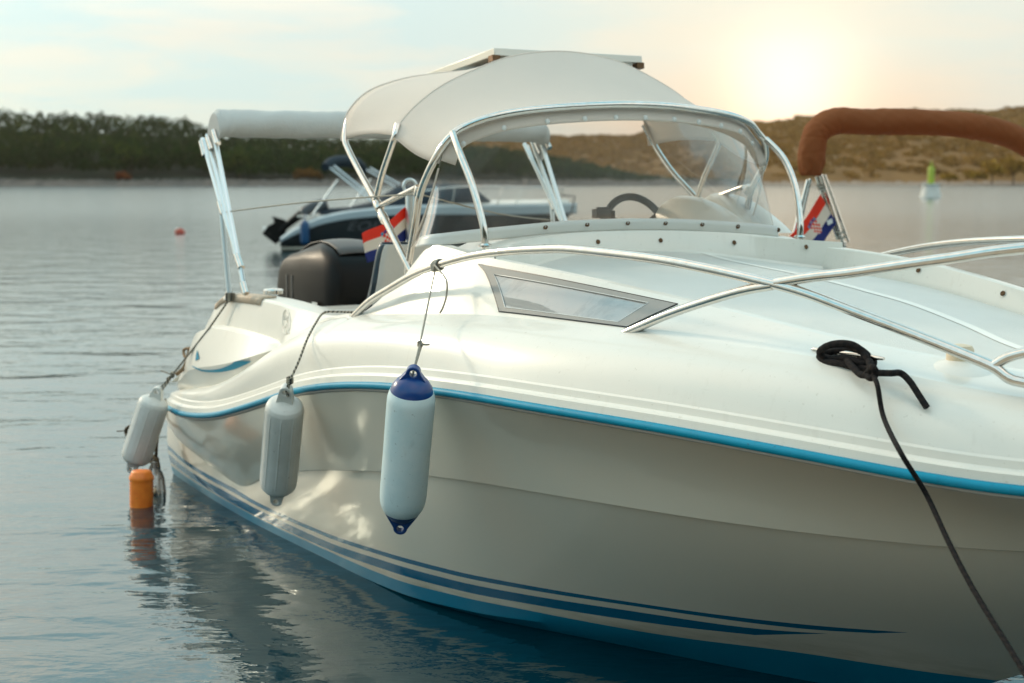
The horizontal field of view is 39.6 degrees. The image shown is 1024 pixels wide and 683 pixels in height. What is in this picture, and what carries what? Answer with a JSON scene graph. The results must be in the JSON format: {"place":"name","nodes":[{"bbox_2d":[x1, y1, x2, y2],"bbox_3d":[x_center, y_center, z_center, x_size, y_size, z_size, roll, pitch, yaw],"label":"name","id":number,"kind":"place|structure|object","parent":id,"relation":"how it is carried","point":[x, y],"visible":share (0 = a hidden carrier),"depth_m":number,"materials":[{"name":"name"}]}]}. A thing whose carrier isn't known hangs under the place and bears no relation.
{"place":"outdoors","nodes":[
{"label":"outdoors","id":0,"kind":"place"},
{"bbox_2d":[0,178,750,185],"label":"rocky shore","id":1,"kind":"structure","parent":0,"point":[285,182],"depth_m":474.23,"materials":[{"name":"grey stone"}]},
{"bbox_2d":[292,167,322,178],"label":"tree","id":2,"kind":"object","parent":1,"relation":"on","point":[309,173],"visible":0.98,"depth_m":481.06,"materials":[{"name":"brown plant"}]},
{"bbox_2d":[0,132,759,185],"bbox_3d":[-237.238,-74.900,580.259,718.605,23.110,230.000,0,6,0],"label":"wooded hill","id":3,"kind":"structure","parent":0,"point":[55,172],"depth_m":492.64,"materials":[{"name":"green plant"}]},
{"bbox_2d":[115,170,132,179],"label":"tree","id":4,"kind":"object","parent":3,"relation":"on","point":[124,175],"visible":0.98,"depth_m":481.56,"materials":[{"name":"brown plant"}]},
{"bbox_2d":[222,146,257,176],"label":"tree","id":5,"kind":"object","parent":3,"relation":"on","point":[243,156],"visible":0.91,"depth_m":488.57,"materials":[{"name":"green plant"}]},
{"bbox_2d":[0,108,732,180],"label":"woodland","id":6,"kind":"object","parent":3,"relation":"on","point":[480,159],"visible":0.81,"depth_m":507.73,"materials":[{"name":"green plant"}]},
{"bbox_2d":[0,186,1023,682],"bbox_3d":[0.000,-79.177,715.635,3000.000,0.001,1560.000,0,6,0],"label":"sea","id":7,"kind":"structure","parent":0,"point":[110,296],"depth_m":7.66,"materials":[{"name":"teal liquid"}]},
{"bbox_2d":[129,469,153,507],"bbox_3d":[-1.948,0.820,7.481,0.132,0.291,0.128,0,6,0],"label":"float","id":8,"kind":"object","parent":7,"relation":"on","point":[141,486],"visible":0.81,"depth_m":7.43,"materials":[{"name":"orange plastic"}]},
{"bbox_2d":[150,461,165,494],"bbox_3d":[-1.949,0.783,7.800,0.104,0.252,0.117,-5,8,-36],"label":"bottle","id":9,"kind":"object","parent":7,"relation":"on","point":[163,481],"visible":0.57,"depth_m":7.83,"materials":[{"name":"plastic"}]},
{"bbox_2d":[175,228,184,233],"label":"buoy","id":10,"kind":"object","parent":7,"relation":"on","point":[179,231],"visible":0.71,"depth_m":46.08,"materials":[{"name":"red plastic"}]},
{"bbox_2d":[262,155,576,250],"bbox_3d":[-2.280,-3.341,35.660,7.912,2.630,2.501,-1,6,-6],"label":"motorboat","id":11,"kind":"object","parent":7,"relation":"on","point":[349,222],"visible":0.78,"depth_m":34.77,"materials":[{"name":"black"}]},
{"bbox_2d":[300,214,308,244],"bbox_3d":[-4.971,-2.686,34.071,0.216,0.758,0.233,-4,8,-34],"label":"fender","id":12,"kind":"object","parent":11,"relation":"hanging from","point":[304,231],"visible":1,"depth_m":33.99,"materials":[{"name":"blue plastic"}]},
{"bbox_2d":[165,48,1023,682],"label":"motorboat","id":13,"kind":"object","parent":7,"relation":"on","point":[661,430],"visible":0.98,"depth_m":4.81,"materials":[{"name":"white fiberglass"},{"name":"white canvas"},{"name":"stainless steel"}]},
{"bbox_2d":[117,399,165,483],"bbox_3d":[-2.104,0.596,8.020,0.262,0.474,0.509,-1,6,-7],"label":"rope","id":14,"kind":"object","parent":13,"relation":"hanging from","point":[155,457],"visible":0.6,"depth_m":8.03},
{"bbox_2d":[121,292,234,473],"bbox_3d":[-1.728,0.231,7.564,0.876,1.029,0.235,4,8,32],"label":"fender","id":15,"kind":"object","parent":13,"relation":"hanging from","point":[145,428],"visible":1,"depth_m":7.67,"materials":[{"name":"grey plastic"}]},
{"bbox_2d":[175,347,189,375],"bbox_3d":[-1.768,0.106,7.750,0.112,0.160,0.119,2,7,14],"label":"rope hank","id":16,"kind":"object","parent":13,"relation":"hanging from","point":[179,372],"visible":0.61,"depth_m":7.73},
{"bbox_2d":[259,311,353,505],"bbox_3d":[-0.908,0.296,5.982,0.291,0.827,0.489,3,7,28],"label":"fender","id":17,"kind":"object","parent":13,"relation":"hanging from","point":[282,435],"visible":1,"depth_m":5.82,"materials":[{"name":"grey plastic"}]},
{"bbox_2d":[362,207,405,262],"bbox_3d":[-0.659,-0.576,7.575,0.058,0.293,0.422,4,8,33],"label":"flag","id":18,"kind":"object","parent":13,"relation":"attached to","point":[372,238],"visible":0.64,"depth_m":7.53,"materials":[{"name":"fabric"}]},
{"bbox_2d":[226,193,550,220],"bbox_3d":[-0.091,-0.654,7.039,2.035,0.185,1.876,-5,8,-35],"label":"cord","id":19,"kind":"object","parent":13,"relation":"attached to","point":[384,196],"visible":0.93,"depth_m":6.40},
{"bbox_2d":[380,258,447,534],"bbox_3d":[-0.337,0.196,5.007,0.214,0.948,0.618,1,6,7],"label":"fender","id":20,"kind":"object","parent":13,"relation":"hanging from","point":[409,416],"visible":0.96,"depth_m":4.79,"materials":[{"name":"plastic"}]},
{"bbox_2d":[478,264,677,327],"bbox_3d":[0.134,-0.161,4.787,0.158,0.147,1.049,-5,8,-37],"label":"window","id":21,"kind":"structure","parent":13,"relation":"in","point":[512,291],"depth_m":4.71,"materials":[{"name":"glass"}]},
{"bbox_2d":[816,340,1023,677],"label":"mooring line","id":22,"kind":"object","parent":13,"relation":"attached to","point":[863,365],"visible":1,"depth_m":3.62,"materials":[{"name":"black fabric"}]},
{"bbox_2d":[791,107,1023,247],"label":"motorboat","id":23,"kind":"object","parent":7,"relation":"on","point":[821,128],"visible":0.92,"depth_m":8.86,"materials":[{"name":"brown fabric"}]},
{"bbox_2d":[790,194,835,240],"bbox_3d":[1.890,-0.750,8.891,0.311,0.339,0.065,-2,7,-20],"label":"flag","id":24,"kind":"object","parent":23,"relation":"attached to","point":[819,222],"visible":0.77,"depth_m":8.91,"materials":[{"name":"fabric"}]},
{"bbox_2d":[920,161,940,197],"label":"navigation buoy","id":25,"kind":"object","parent":7,"relation":"on","point":[930,189],"visible":0.91,"depth_m":144.58,"materials":[{"name":"white paint"}]},
{"bbox_2d":[0,0,1023,148],"label":"sky","id":26,"kind":"structure","parent":0,"point":[762,60],"materials":[{"name":"white"}]},
{"bbox_2d":[334,109,1023,182],"bbox_3d":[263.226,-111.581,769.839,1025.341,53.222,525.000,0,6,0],"label":"hill","id":27,"kind":"structure","parent":0,"point":[886,175],"depth_m":553.96,"materials":[{"name":"green plant"}]},
{"bbox_2d":[465,106,1023,179],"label":"scrub","id":28,"kind":"object","parent":27,"relation":"on","point":[580,145],"visible":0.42,"depth_m":632.20,"materials":[{"name":"brown plant"}]},
{"bbox_2d":[758,180,1023,185],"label":"pebble shore","id":29,"kind":"structure","parent":0,"point":[910,183],"depth_m":507.95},
{"bbox_2d":[939,173,958,183],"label":"tree","id":30,"kind":"object","parent":29,"relation":"on","point":[946,176],"visible":1,"depth_m":495.19,"materials":[{"name":"yellow plant"}]},
{"bbox_2d":[962,170,988,184],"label":"tree","id":31,"kind":"object","parent":29,"relation":"on","point":[971,174],"visible":1,"depth_m":497.00,"materials":[{"name":"yellow plant"}]},
{"bbox_2d":[980,159,1003,183],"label":"tree","id":32,"kind":"object","parent":29,"relation":"on","point":[990,167],"visible":1,"depth_m":501.41,"materials":[{"name":"yellow plant"}]},
{"bbox_2d":[998,154,1023,183],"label":"tree","id":33,"kind":"object","parent":29,"relation":"on","point":[1013,165],"visible":0.98,"depth_m":505.23,"materials":[{"name":"yellow plant"}]}
]}

